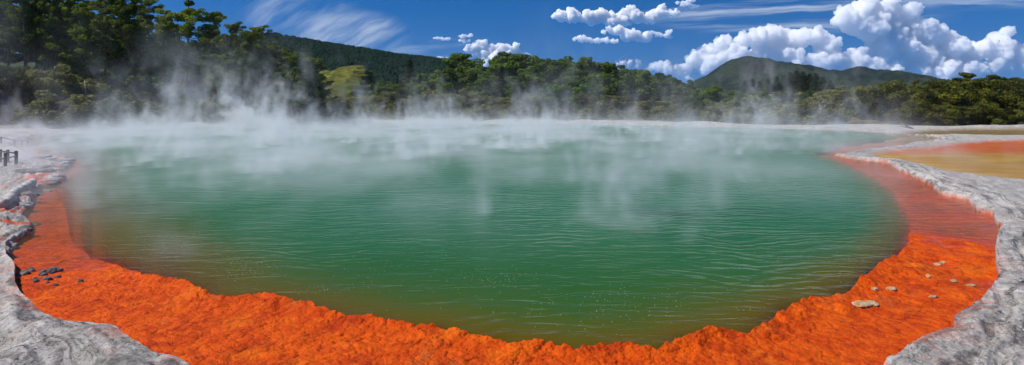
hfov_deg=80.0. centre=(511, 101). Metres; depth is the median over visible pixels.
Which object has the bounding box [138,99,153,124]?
shrub
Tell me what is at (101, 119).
shrub
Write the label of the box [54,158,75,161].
shore rock
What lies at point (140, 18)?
pine tree
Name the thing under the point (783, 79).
conifer tree
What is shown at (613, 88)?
woodland tree
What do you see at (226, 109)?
shrub
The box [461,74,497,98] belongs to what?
woodland tree
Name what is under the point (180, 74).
pine tree
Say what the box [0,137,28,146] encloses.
wooden fence
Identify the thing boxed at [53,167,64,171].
shore rock
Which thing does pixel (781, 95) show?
shrub
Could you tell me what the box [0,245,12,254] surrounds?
shore rock
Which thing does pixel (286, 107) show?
shrub
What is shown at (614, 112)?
shrub
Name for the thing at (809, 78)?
conifer tree
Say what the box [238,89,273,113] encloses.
shrub
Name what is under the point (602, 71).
woodland tree
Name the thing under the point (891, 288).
crust lump
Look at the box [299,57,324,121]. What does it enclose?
pine tree
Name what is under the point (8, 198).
rock
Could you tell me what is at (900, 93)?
shrub
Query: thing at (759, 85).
conifer tree
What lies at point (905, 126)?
dead branch
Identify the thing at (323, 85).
pine tree
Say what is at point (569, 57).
woodland tree
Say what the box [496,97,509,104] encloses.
shrub
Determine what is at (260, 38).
pine tree
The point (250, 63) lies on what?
pine tree
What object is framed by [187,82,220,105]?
shrub
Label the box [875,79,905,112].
shrub
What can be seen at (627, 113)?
shrub
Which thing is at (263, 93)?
pine tree
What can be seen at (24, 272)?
stone
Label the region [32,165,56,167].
flat rock
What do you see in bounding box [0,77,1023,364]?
ground
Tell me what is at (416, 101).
shrub
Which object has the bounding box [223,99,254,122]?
shrub
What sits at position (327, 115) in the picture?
shrub
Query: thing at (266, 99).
shrub
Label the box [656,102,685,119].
shrub
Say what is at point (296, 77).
pine tree
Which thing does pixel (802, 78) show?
conifer tree
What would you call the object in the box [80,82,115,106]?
shrub
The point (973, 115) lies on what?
shrub
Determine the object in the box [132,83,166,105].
shrub
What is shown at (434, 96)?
shrub
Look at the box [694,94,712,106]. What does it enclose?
leafy tree
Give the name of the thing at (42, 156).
shore rock
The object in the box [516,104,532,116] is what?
shrub
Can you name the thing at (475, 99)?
shrub
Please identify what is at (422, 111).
shrub
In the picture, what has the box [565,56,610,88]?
woodland tree
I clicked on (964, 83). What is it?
shrub
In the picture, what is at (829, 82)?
conifer tree
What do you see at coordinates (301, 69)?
pine tree
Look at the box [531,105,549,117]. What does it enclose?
shrub
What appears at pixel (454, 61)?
woodland tree
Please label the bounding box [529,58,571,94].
woodland tree
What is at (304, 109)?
shrub
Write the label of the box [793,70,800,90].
conifer tree
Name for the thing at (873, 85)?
shrub
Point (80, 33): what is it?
pine tree
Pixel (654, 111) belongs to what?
shrub
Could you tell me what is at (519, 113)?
shrub
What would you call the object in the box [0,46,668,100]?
forest hill
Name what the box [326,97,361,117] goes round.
shrub
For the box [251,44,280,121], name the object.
pine tree
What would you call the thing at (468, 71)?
woodland tree
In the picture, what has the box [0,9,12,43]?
pine tree
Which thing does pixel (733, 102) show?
shrub
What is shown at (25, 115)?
shrub
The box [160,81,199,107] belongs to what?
shrub
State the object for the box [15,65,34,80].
shrub
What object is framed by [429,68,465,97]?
woodland tree
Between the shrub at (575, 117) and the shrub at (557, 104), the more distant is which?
the shrub at (557, 104)
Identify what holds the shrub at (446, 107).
on the ground
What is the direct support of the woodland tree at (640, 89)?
on the ground
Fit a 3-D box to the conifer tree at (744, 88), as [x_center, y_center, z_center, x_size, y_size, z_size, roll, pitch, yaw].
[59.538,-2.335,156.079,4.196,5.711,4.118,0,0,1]
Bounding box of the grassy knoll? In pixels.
[210,65,427,103]
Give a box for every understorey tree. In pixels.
[80,71,120,84]
[100,78,138,99]
[112,75,147,90]
[151,77,166,85]
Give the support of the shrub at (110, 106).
on the ground
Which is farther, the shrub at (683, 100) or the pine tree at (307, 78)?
the shrub at (683, 100)
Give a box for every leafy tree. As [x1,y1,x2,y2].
[541,83,568,106]
[560,79,576,108]
[568,84,593,105]
[581,80,600,99]
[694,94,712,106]
[698,85,728,107]
[722,97,735,105]
[736,90,763,106]
[795,89,815,99]
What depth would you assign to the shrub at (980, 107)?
69.49 m
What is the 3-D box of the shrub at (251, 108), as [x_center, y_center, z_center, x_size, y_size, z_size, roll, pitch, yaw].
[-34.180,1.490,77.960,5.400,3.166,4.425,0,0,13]
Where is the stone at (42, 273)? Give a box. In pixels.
[38,272,47,275]
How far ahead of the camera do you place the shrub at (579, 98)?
90.99 m
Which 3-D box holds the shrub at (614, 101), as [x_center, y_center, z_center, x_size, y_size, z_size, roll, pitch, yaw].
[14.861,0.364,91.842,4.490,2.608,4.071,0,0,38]
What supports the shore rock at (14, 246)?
on the ground
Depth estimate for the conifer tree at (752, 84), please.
168.36 m
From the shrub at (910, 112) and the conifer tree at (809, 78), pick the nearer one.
the shrub at (910, 112)
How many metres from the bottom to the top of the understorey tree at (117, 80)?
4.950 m
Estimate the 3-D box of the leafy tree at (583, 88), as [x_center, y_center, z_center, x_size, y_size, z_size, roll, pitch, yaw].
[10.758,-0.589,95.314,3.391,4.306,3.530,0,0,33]
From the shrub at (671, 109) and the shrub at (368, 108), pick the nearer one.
the shrub at (671, 109)
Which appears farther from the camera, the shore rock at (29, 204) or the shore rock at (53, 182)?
the shore rock at (53, 182)
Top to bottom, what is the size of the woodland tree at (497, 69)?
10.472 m
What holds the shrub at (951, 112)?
on the ground
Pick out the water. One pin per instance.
(653, 212)
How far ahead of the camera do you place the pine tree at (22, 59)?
102.38 m
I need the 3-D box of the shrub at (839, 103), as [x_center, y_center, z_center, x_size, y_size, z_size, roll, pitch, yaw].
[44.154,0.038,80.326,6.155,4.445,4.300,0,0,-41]
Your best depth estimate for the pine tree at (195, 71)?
104.37 m
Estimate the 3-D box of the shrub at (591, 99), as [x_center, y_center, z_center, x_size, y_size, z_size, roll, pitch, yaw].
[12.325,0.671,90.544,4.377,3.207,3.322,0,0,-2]
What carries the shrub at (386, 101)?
on the ground
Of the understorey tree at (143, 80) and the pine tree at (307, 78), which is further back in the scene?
the understorey tree at (143, 80)
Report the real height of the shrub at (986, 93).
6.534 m
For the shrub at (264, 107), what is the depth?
79.80 m
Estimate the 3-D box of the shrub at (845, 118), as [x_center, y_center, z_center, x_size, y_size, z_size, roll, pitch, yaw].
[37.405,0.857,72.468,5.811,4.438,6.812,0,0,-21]
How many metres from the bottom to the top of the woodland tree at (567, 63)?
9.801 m
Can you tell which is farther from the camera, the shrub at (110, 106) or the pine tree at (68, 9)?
the pine tree at (68, 9)
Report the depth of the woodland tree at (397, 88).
111.25 m
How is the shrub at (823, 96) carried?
on the ground
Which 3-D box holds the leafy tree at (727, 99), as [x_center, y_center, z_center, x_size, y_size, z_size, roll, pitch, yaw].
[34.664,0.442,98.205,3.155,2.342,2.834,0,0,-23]
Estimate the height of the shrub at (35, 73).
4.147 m
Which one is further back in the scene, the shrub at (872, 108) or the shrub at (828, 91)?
the shrub at (828, 91)
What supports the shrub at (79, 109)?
on the ground
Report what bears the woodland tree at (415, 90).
on the ground
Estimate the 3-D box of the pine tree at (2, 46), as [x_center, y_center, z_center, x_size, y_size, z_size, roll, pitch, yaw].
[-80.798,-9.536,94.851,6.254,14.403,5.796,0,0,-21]
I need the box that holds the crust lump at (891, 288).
[886,286,897,290]
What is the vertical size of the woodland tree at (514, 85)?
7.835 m
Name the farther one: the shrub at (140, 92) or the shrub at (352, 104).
the shrub at (352, 104)
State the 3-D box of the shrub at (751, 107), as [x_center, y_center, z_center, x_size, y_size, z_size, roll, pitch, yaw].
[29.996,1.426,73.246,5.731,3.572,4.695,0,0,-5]
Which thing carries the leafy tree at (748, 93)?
on the ground
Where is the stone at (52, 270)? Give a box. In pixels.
[46,266,58,273]
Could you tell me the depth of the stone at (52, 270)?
10.62 m
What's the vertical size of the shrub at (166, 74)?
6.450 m
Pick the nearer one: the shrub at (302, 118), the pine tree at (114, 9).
the shrub at (302, 118)
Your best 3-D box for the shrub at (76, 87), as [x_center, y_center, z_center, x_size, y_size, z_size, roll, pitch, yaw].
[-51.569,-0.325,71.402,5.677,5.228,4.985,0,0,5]
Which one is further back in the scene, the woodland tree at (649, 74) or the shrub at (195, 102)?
the woodland tree at (649, 74)
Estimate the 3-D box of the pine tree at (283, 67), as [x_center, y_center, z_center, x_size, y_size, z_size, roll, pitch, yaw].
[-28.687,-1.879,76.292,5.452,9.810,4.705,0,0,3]
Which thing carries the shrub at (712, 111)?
on the ground
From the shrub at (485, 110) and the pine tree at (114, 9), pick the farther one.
the pine tree at (114, 9)
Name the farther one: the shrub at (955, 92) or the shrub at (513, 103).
the shrub at (513, 103)
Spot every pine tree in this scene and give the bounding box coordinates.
[0,0,14,48]
[0,0,42,65]
[0,0,52,68]
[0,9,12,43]
[0,48,23,64]
[4,0,77,75]
[17,55,41,68]
[22,53,48,69]
[31,0,80,77]
[38,0,95,67]
[43,2,110,79]
[52,0,96,73]
[70,0,139,82]
[90,0,111,76]
[91,0,152,82]
[100,3,139,78]
[112,4,159,83]
[129,0,184,87]
[129,15,153,75]
[139,13,186,83]
[153,0,220,84]
[154,17,180,81]
[154,21,191,82]
[173,29,199,82]
[178,52,203,84]
[182,37,219,99]
[194,11,227,89]
[202,33,251,103]
[215,21,247,96]
[216,29,270,123]
[225,43,258,100]
[227,30,267,104]
[240,25,272,104]
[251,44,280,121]
[253,52,281,106]
[255,41,281,120]
[264,47,300,124]
[265,52,321,125]
[266,53,300,121]
[293,53,304,100]
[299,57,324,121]
[301,57,327,124]
[308,61,333,121]
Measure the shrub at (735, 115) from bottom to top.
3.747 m
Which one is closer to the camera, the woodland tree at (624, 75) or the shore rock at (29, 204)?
the shore rock at (29, 204)
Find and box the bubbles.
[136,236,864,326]
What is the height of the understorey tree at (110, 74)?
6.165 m
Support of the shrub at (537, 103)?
on the ground
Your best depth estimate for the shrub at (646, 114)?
81.06 m
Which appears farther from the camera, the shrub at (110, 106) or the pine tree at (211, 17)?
the pine tree at (211, 17)
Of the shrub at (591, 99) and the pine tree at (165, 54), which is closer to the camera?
the pine tree at (165, 54)
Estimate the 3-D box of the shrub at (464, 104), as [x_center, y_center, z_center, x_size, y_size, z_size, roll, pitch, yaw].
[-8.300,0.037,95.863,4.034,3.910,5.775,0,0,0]
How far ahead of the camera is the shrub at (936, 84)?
78.66 m
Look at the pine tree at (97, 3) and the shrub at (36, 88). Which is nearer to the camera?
the shrub at (36, 88)
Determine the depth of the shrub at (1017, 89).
72.12 m
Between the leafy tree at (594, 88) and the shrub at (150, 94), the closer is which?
the shrub at (150, 94)
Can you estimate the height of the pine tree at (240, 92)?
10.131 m
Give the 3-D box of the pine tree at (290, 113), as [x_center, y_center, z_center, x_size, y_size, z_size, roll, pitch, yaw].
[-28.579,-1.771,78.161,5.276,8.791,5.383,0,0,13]
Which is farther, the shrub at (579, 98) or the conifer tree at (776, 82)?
the conifer tree at (776, 82)
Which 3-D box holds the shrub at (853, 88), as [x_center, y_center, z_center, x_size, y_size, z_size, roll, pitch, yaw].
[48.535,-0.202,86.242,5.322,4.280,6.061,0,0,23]
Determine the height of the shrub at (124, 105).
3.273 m
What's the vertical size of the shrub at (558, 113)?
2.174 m
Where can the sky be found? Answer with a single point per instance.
(685, 40)
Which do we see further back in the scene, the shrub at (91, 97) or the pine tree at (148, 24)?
the pine tree at (148, 24)
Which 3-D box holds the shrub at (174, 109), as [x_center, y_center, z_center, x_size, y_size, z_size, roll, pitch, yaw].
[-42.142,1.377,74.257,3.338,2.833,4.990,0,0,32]
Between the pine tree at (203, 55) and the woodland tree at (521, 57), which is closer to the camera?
the pine tree at (203, 55)
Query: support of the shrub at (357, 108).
on the ground
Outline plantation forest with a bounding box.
[29,32,558,97]
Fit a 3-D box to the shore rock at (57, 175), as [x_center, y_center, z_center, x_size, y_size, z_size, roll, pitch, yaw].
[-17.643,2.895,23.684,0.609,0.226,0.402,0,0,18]
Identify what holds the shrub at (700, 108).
on the ground
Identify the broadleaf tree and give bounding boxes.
[945,72,1001,96]
[1001,77,1023,96]
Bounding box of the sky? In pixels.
[0,0,1023,82]
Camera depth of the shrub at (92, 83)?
72.92 m
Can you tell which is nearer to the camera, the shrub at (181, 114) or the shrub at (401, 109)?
the shrub at (181, 114)
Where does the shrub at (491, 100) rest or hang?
on the ground
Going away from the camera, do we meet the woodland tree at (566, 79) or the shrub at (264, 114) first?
the shrub at (264, 114)
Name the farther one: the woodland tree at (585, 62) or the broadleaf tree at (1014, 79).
the woodland tree at (585, 62)
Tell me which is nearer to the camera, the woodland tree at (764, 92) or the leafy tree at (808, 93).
the leafy tree at (808, 93)
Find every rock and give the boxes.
[0,178,36,208]
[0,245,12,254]
[9,241,20,249]
[11,168,56,173]
[16,201,34,208]
[19,190,39,198]
[19,225,33,231]
[30,221,41,225]
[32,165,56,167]
[34,188,51,192]
[36,155,52,158]
[42,180,60,185]
[52,173,65,176]
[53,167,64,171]
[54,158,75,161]
[59,161,72,164]
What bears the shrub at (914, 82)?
on the ground
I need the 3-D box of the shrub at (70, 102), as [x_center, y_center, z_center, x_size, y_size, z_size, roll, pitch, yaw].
[-47.510,1.073,64.557,5.478,3.669,8.188,0,0,-42]
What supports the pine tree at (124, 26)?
on the ground
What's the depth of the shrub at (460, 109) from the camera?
88.16 m
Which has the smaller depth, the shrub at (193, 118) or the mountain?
the shrub at (193, 118)
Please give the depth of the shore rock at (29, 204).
17.04 m
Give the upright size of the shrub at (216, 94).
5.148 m
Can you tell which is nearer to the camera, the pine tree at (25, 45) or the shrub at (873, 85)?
the pine tree at (25, 45)
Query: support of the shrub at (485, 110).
on the ground
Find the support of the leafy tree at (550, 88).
on the ground
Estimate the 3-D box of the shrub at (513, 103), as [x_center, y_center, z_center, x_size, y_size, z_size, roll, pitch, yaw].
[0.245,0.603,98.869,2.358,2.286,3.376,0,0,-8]
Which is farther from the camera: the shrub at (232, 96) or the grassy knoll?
the grassy knoll
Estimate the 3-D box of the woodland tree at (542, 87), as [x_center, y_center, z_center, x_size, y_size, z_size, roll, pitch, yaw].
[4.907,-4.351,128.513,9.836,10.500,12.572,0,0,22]
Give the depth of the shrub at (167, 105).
73.66 m
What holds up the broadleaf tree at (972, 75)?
on the ground
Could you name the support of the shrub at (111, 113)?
on the ground
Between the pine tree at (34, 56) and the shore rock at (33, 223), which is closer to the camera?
the shore rock at (33, 223)
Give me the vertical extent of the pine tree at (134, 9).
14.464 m
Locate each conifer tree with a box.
[740,81,748,101]
[747,79,755,92]
[755,81,762,94]
[763,78,772,100]
[770,76,785,100]
[777,75,787,97]
[782,72,796,98]
[792,71,808,97]
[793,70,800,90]
[801,73,815,98]
[809,73,822,94]
[820,77,828,92]
[826,80,835,92]
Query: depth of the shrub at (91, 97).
65.72 m
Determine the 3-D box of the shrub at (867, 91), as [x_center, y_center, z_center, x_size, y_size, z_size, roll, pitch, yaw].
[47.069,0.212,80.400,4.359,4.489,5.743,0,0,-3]
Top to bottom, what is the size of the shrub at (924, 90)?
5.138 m
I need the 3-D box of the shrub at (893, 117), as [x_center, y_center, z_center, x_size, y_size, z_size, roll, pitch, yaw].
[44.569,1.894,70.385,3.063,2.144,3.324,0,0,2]
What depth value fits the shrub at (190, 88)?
82.35 m
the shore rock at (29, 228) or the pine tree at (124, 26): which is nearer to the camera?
the shore rock at (29, 228)
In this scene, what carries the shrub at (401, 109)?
on the ground
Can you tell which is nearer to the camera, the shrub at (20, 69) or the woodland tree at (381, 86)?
the shrub at (20, 69)
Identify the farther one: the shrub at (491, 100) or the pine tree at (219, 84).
the shrub at (491, 100)
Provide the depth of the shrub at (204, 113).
74.20 m
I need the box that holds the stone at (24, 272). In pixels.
[20,270,30,275]
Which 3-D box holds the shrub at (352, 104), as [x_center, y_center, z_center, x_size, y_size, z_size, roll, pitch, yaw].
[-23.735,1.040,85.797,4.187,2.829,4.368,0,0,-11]
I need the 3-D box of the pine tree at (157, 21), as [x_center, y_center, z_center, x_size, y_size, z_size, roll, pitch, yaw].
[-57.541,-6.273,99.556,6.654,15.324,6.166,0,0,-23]
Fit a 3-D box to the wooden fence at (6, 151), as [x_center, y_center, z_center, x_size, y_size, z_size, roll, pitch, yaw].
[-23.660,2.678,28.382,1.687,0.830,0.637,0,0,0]
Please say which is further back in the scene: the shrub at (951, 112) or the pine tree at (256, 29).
the pine tree at (256, 29)
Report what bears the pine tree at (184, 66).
on the ground
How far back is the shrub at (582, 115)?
83.77 m
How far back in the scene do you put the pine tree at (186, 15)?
83.48 m
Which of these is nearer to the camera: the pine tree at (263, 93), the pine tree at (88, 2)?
the pine tree at (263, 93)
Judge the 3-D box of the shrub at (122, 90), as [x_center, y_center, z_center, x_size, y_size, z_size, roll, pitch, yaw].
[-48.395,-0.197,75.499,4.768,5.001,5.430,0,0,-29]
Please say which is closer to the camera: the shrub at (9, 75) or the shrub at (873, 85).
the shrub at (9, 75)
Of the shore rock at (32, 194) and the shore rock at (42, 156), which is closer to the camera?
the shore rock at (32, 194)
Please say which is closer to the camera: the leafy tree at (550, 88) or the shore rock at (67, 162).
the shore rock at (67, 162)
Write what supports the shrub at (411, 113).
on the ground
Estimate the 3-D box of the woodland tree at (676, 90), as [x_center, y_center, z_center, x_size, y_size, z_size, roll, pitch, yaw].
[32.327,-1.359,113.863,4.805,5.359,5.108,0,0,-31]
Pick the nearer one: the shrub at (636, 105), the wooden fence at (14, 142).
the wooden fence at (14, 142)
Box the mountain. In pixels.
[668,56,983,100]
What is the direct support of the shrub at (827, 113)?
on the ground
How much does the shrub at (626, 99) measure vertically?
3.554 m
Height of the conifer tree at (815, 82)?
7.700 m
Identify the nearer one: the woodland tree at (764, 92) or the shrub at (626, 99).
the shrub at (626, 99)
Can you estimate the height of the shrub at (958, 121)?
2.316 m
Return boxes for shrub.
[0,65,23,92]
[2,75,40,106]
[9,97,84,127]
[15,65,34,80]
[19,79,49,104]
[25,68,73,102]
[32,81,68,101]
[33,63,82,98]
[33,89,96,128]
[56,95,88,124]
[59,95,117,123]
[60,95,114,125]
[62,77,83,94]
[77,79,113,101]
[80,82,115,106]
[85,98,129,125]
[95,76,137,101]
[101,100,124,124]
[108,97,144,122]
[109,80,141,105]
[112,95,153,126]
[125,102,178,125]
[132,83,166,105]
[137,83,149,100]
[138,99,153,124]
[152,71,186,99]
[157,100,176,122]
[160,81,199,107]
[164,101,178,111]
[171,99,190,123]
[173,103,197,122]
[181,83,209,95]
[181,99,223,122]
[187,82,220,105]
[187,100,218,121]
[201,97,235,117]
[203,86,232,105]
[214,103,233,121]
[218,92,241,106]
[222,101,262,122]
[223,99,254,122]
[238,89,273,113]
[248,105,267,120]
[252,102,289,121]
[261,95,279,104]
[272,102,294,120]
[286,103,321,120]
[298,110,308,120]
[301,101,327,111]
[312,96,344,120]
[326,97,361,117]
[344,105,370,116]
[345,99,356,117]
[351,98,369,108]
[361,106,378,114]
[364,94,382,108]
[369,91,410,112]
[369,103,393,119]
[380,106,401,118]
[396,100,409,116]
[400,96,412,109]
[403,106,417,117]
[410,96,430,110]
[415,100,447,119]
[422,88,449,108]
[428,99,461,118]
[449,89,470,110]
[451,103,465,117]
[461,91,485,108]
[467,104,497,120]
[482,95,499,107]
[490,100,516,118]
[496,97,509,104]
[508,98,519,108]
[515,105,522,116]
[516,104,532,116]
[519,95,536,108]
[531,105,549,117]
[532,96,547,107]
[547,93,566,108]
[550,106,567,118]
[566,95,576,109]
[566,105,577,115]
[570,109,588,119]
[571,93,596,109]
[577,107,600,119]
[580,95,608,108]
[588,100,619,119]
[601,95,625,110]
[607,90,634,109]
[607,106,623,119]
[623,107,633,116]
[628,104,648,118]
[633,101,648,109]
[640,110,655,119]
[643,99,655,109]
[649,106,667,119]
[652,100,673,112]
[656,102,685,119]
[671,90,698,108]
[671,103,709,121]
[688,106,704,116]
[696,99,732,122]
[708,100,740,122]
[716,97,757,123]
[736,98,785,124]
[740,95,789,124]
[757,92,826,124]
[769,90,806,123]
[789,96,842,124]
[803,90,835,107]
[812,90,856,123]
[821,89,849,111]
[830,84,862,110]
[848,85,865,102]
[850,85,874,110]
[850,88,893,120]
[852,84,880,95]
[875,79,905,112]
[878,80,923,115]
[884,108,916,124]
[894,99,937,125]
[900,83,948,120]
[905,79,926,101]
[906,107,941,125]
[923,79,958,102]
[923,102,963,125]
[925,83,981,116]
[938,112,966,125]
[939,77,973,95]
[942,106,982,125]
[949,77,1014,116]
[964,101,1006,124]
[981,109,1006,124]
[984,80,1023,119]
[988,107,1023,124]
[989,77,1022,99]
[1004,100,1023,124]
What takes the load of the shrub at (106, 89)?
on the ground
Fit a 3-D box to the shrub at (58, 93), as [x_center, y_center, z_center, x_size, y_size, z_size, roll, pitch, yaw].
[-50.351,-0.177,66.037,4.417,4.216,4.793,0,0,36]
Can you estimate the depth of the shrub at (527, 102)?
95.57 m
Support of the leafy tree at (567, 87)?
on the ground
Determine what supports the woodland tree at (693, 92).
on the ground
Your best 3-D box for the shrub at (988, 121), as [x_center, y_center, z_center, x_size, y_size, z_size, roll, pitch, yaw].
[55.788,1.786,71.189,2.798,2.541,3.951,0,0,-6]
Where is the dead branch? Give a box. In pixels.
[892,123,912,128]
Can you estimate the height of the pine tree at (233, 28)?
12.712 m
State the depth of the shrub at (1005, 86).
76.73 m
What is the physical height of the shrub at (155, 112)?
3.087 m
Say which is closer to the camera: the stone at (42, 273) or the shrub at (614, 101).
the stone at (42, 273)
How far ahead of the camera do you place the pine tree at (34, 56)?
98.56 m
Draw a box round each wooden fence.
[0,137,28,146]
[0,149,13,162]
[0,151,17,165]
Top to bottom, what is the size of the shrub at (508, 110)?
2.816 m
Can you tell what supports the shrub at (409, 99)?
on the ground
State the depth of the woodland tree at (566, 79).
109.03 m
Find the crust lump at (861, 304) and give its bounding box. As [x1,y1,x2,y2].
[851,300,871,308]
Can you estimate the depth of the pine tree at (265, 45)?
77.66 m
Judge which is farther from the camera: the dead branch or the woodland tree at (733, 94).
the woodland tree at (733, 94)
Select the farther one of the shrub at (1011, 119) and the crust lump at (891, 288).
the shrub at (1011, 119)
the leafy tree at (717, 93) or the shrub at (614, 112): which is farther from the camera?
the leafy tree at (717, 93)
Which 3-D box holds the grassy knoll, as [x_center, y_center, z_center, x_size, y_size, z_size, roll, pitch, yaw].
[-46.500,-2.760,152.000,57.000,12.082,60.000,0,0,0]
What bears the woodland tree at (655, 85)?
on the ground
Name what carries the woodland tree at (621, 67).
on the ground
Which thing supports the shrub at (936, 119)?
on the ground
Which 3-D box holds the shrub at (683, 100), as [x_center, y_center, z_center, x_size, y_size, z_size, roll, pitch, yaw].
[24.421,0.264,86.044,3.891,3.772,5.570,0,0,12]
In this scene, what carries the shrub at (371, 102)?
on the ground
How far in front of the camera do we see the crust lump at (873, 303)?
8.69 m
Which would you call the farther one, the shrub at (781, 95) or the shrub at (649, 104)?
the shrub at (649, 104)
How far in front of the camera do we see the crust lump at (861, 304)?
8.64 m
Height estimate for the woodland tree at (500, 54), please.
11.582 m
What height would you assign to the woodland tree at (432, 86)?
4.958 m
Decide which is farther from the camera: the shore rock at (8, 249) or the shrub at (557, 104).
the shrub at (557, 104)
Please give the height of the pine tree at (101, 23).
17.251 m
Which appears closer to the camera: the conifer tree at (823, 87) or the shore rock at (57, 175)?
the shore rock at (57, 175)
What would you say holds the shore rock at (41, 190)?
on the ground
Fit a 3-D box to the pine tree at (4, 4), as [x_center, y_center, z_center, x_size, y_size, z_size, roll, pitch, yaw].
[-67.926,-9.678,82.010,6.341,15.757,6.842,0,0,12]
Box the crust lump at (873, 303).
[866,300,878,306]
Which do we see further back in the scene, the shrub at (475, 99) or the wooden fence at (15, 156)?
the shrub at (475, 99)
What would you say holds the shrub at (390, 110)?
on the ground
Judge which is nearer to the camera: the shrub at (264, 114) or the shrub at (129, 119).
the shrub at (129, 119)
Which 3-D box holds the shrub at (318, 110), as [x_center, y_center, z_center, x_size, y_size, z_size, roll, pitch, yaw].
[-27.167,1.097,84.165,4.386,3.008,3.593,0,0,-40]
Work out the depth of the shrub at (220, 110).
76.28 m
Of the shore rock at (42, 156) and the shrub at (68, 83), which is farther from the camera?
the shrub at (68, 83)
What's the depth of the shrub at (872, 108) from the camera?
75.70 m
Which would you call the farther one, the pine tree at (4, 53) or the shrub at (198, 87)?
the pine tree at (4, 53)
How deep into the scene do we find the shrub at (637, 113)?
83.03 m
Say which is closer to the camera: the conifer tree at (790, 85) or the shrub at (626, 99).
the shrub at (626, 99)
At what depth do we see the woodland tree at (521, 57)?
127.42 m
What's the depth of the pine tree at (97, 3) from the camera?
108.41 m
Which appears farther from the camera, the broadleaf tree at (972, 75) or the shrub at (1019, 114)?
the broadleaf tree at (972, 75)
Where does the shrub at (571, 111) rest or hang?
on the ground
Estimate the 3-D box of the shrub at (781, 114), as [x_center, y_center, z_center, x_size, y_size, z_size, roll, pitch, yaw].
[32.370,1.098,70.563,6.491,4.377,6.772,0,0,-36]
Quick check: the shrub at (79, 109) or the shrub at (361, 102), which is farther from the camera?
the shrub at (361, 102)
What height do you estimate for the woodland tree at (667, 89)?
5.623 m
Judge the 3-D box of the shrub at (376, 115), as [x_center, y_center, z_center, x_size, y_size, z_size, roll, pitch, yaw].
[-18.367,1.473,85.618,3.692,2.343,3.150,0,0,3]
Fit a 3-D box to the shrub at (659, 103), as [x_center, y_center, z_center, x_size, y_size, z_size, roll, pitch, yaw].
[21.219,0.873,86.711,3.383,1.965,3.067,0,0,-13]
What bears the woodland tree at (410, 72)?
on the ground
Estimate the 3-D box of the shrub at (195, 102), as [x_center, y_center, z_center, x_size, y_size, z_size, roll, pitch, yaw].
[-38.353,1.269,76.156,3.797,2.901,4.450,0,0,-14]
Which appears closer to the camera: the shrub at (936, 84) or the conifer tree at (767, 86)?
the shrub at (936, 84)
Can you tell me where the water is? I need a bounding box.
[26,124,905,349]
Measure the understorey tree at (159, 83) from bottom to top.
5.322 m
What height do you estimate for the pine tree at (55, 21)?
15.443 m
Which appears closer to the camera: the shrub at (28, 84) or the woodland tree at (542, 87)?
the shrub at (28, 84)
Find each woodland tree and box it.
[369,80,393,97]
[388,84,407,101]
[398,59,423,99]
[406,73,434,101]
[418,81,449,98]
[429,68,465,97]
[442,52,484,93]
[451,64,493,90]
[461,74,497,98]
[471,56,521,101]
[487,51,524,100]
[500,53,543,95]
[504,55,557,93]
[505,66,545,102]
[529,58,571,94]
[536,58,576,101]
[553,74,582,97]
[563,56,574,62]
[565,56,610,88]
[576,61,617,102]
[599,74,626,103]
[602,64,625,73]
[608,68,638,94]
[626,69,663,104]
[627,69,651,102]
[647,72,676,100]
[657,79,688,105]
[667,80,696,102]
[689,88,701,102]
[726,90,741,100]
[754,88,769,104]
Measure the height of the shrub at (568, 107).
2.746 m
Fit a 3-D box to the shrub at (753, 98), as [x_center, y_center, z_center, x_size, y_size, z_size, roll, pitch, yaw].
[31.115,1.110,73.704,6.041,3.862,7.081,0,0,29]
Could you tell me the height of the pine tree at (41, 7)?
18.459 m
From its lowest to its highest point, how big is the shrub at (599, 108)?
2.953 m
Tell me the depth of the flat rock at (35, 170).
24.97 m
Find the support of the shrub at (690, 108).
on the ground

